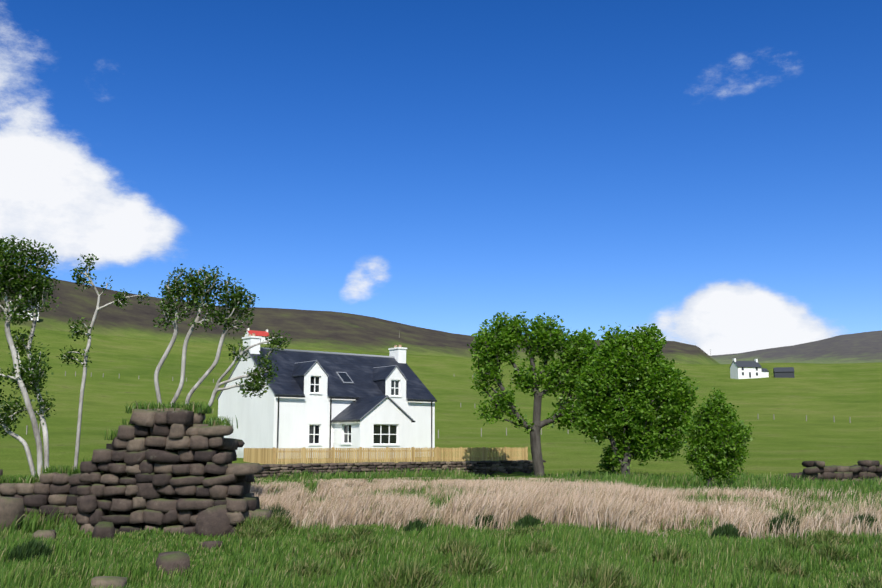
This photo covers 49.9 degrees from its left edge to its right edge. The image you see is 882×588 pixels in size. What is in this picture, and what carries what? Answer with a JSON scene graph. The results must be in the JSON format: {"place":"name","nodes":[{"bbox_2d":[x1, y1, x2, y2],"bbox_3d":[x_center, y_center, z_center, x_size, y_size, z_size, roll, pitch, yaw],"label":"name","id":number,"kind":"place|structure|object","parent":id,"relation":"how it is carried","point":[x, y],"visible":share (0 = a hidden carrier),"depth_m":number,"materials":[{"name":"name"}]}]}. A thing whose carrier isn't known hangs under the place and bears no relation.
{"place":"outdoors","nodes":[
{"label":"outdoors","id":0,"kind":"place"},
{"bbox_2d":[0,400,237,483],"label":"grass","id":1,"kind":"structure","parent":0,"point":[194,407],"depth_m":22.48,"materials":[{"name":"green plant"}]},
{"bbox_2d":[105,444,232,525],"bbox_3d":[-8.634,4.777,22.875,7.716,2.300,1.289,-2,-9,13],"label":"ruin","id":2,"kind":"object","parent":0,"point":[108,446],"visible":0.03,"depth_m":22.04,"materials":[{"name":"stone"}]},
{"bbox_2d":[254,459,545,478],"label":"garden wall","id":3,"kind":"structure","parent":0,"point":[486,467],"depth_m":47.94,"materials":[{"name":"grey stone"}]},
{"bbox_2d":[0,277,881,585],"bbox_3d":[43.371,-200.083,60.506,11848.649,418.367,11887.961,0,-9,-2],"label":"ground","id":4,"kind":"structure","parent":0,"point":[838,379],"depth_m":253.38,"materials":[{"name":"green plant"}]},
{"bbox_2d":[0,382,36,477],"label":"tree","id":5,"kind":"object","parent":4,"relation":"on","point":[23,442],"visible":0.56,"depth_m":24.75,"materials":[{"name":"green plant"}]},
{"bbox_2d":[0,235,42,478],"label":"tree","id":6,"kind":"object","parent":4,"relation":"on","point":[12,260],"visible":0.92,"depth_m":24.82,"materials":[{"name":"green plant"}]},
{"bbox_2d":[9,301,38,320],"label":"house","id":7,"kind":"structure","parent":4,"relation":"on","point":[30,311],"depth_m":570.13,"materials":[{"name":"white paint"}]},
{"bbox_2d":[0,242,61,468],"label":"tree","id":8,"kind":"object","parent":4,"relation":"on","point":[32,374],"visible":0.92,"depth_m":24.92,"materials":[{"name":"green plant"}]},
{"bbox_2d":[56,253,149,469],"bbox_3d":[-9.196,2.572,25.677,2.451,7.548,0.638,0,-9,-2],"label":"tree","id":9,"kind":"object","parent":4,"relation":"on","point":[67,356],"visible":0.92,"depth_m":25.95,"materials":[{"name":"green plant"}]},
{"bbox_2d":[0,469,258,587],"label":"rocks","id":10,"kind":"object","parent":4,"relation":"on","point":[213,521],"visible":0.19,"depth_m":20.89,"materials":[{"name":"stone"}]},
{"bbox_2d":[0,407,271,536],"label":"ruin wall","id":11,"kind":"structure","parent":4,"relation":"on","point":[87,498],"depth_m":21.65,"materials":[{"name":"grey stone"}]},
{"bbox_2d":[152,264,196,403],"bbox_3d":[-7.528,2.781,26.236,1.391,7.394,0.862,0,-9,-2],"label":"tree","id":12,"kind":"object","parent":4,"relation":"on","point":[174,294],"visible":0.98,"depth_m":26.54,"materials":[{"name":"green plant"}]},
{"bbox_2d":[171,265,226,406],"bbox_3d":[-7.002,2.797,26.320,1.888,7.390,0.954,0,-9,-2],"label":"tree","id":13,"kind":"object","parent":4,"relation":"on","point":[200,286],"visible":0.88,"depth_m":26.65,"materials":[{"name":"green plant"}]},
{"bbox_2d":[184,273,259,406],"bbox_3d":[-6.493,2.942,26.450,2.724,7.107,0.923,0,-9,-2],"label":"tree","id":14,"kind":"object","parent":4,"relation":"on","point":[237,301],"visible":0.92,"depth_m":26.80,"materials":[{"name":"green plant"}]},
{"bbox_2d":[209,330,291,406],"bbox_3d":[-5.958,3.739,26.475,3.496,5.547,0.943,0,-9,-2],"label":"tree","id":15,"kind":"object","parent":4,"relation":"on","point":[254,385],"visible":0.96,"depth_m":26.69,"materials":[{"name":"green plant"}]},
{"bbox_2d":[244,328,269,343],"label":"house","id":16,"kind":"structure","parent":4,"relation":"on","point":[262,334],"depth_m":682.37,"materials":[{"name":"white"}]},
{"bbox_2d":[217,333,436,458],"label":"cottage","id":17,"kind":"structure","parent":4,"relation":"on","point":[317,399],"depth_m":53.09,"materials":[{"name":"paint"}]},
{"bbox_2d":[243,447,527,463],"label":"picket fence","id":18,"kind":"object","parent":4,"relation":"on","point":[280,455],"visible":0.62,"depth_m":47.81,"materials":[{"name":"brown wood"}]},
{"bbox_2d":[0,368,850,437],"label":"hillside fence posts","id":19,"kind":"object","parent":4,"relation":"on","point":[438,430],"visible":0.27,"depth_m":154.08,"materials":[{"name":"brown"}]},
{"bbox_2d":[0,466,881,534],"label":"grass","id":20,"kind":"structure","parent":4,"relation":"on","point":[783,482],"depth_m":33.08,"materials":[{"name":"green plant"}]},
{"bbox_2d":[5,503,881,563],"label":"rush clumps","id":21,"kind":"object","parent":4,"relation":"on","point":[31,548],"visible":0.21,"depth_m":21.22,"materials":[{"name":"green plant"}]},
{"bbox_2d":[29,508,881,587],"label":"grass tussocks","id":22,"kind":"object","parent":4,"relation":"on","point":[411,576],"depth_m":14.61,"materials":[{"name":"green plant"}]},
{"bbox_2d":[467,311,599,476],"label":"tree","id":23,"kind":"object","parent":4,"relation":"on","point":[506,337],"visible":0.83,"depth_m":46.45,"materials":[{"name":"green plant"}]},
{"bbox_2d":[250,477,881,539],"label":"dry grass","id":24,"kind":"structure","parent":4,"relation":"on","point":[608,502],"depth_m":24.31,"materials":[{"name":"beige plant"}]},
{"bbox_2d":[596,443,625,472],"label":"shrub","id":25,"kind":"object","parent":4,"relation":"on","point":[608,450],"visible":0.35,"depth_m":42.11,"materials":[{"name":"green plant"}]},
{"bbox_2d":[572,322,700,474],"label":"tree","id":26,"kind":"object","parent":4,"relation":"on","point":[628,384],"visible":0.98,"depth_m":40.71,"materials":[{"name":"green plant"}]},
{"bbox_2d":[682,388,754,487],"bbox_3d":[9.800,5.346,33.530,2.586,4.069,1.565,0,-9,-2],"label":"tree","id":27,"kind":"object","parent":4,"relation":"on","point":[721,432],"visible":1,"depth_m":33.29,"materials":[{"name":"green plant"}]},
{"bbox_2d":[730,358,768,378],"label":"house","id":28,"kind":"structure","parent":4,"relation":"on","point":[746,369],"depth_m":328.39,"materials":[{"name":"white paint"}]},
{"bbox_2d":[773,367,794,377],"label":"shed","id":29,"kind":"structure","parent":4,"relation":"on","point":[783,372],"depth_m":327.34,"materials":[{"name":"grey metal"}]},
{"bbox_2d":[786,460,881,481],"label":"ruin wall","id":30,"kind":"structure","parent":4,"relation":"on","point":[870,469],"depth_m":39.27,"materials":[{"name":"stone"}]},
{"bbox_2d":[0,515,881,587],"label":"grass","id":31,"kind":"structure","parent":0,"point":[128,556],"depth_m":16.05,"materials":[{"name":"green plant"}]},
{"bbox_2d":[0,0,881,355],"label":"sky","id":32,"kind":"structure","parent":0,"point":[708,173],"materials":[{"name":"blue"}]}
]}

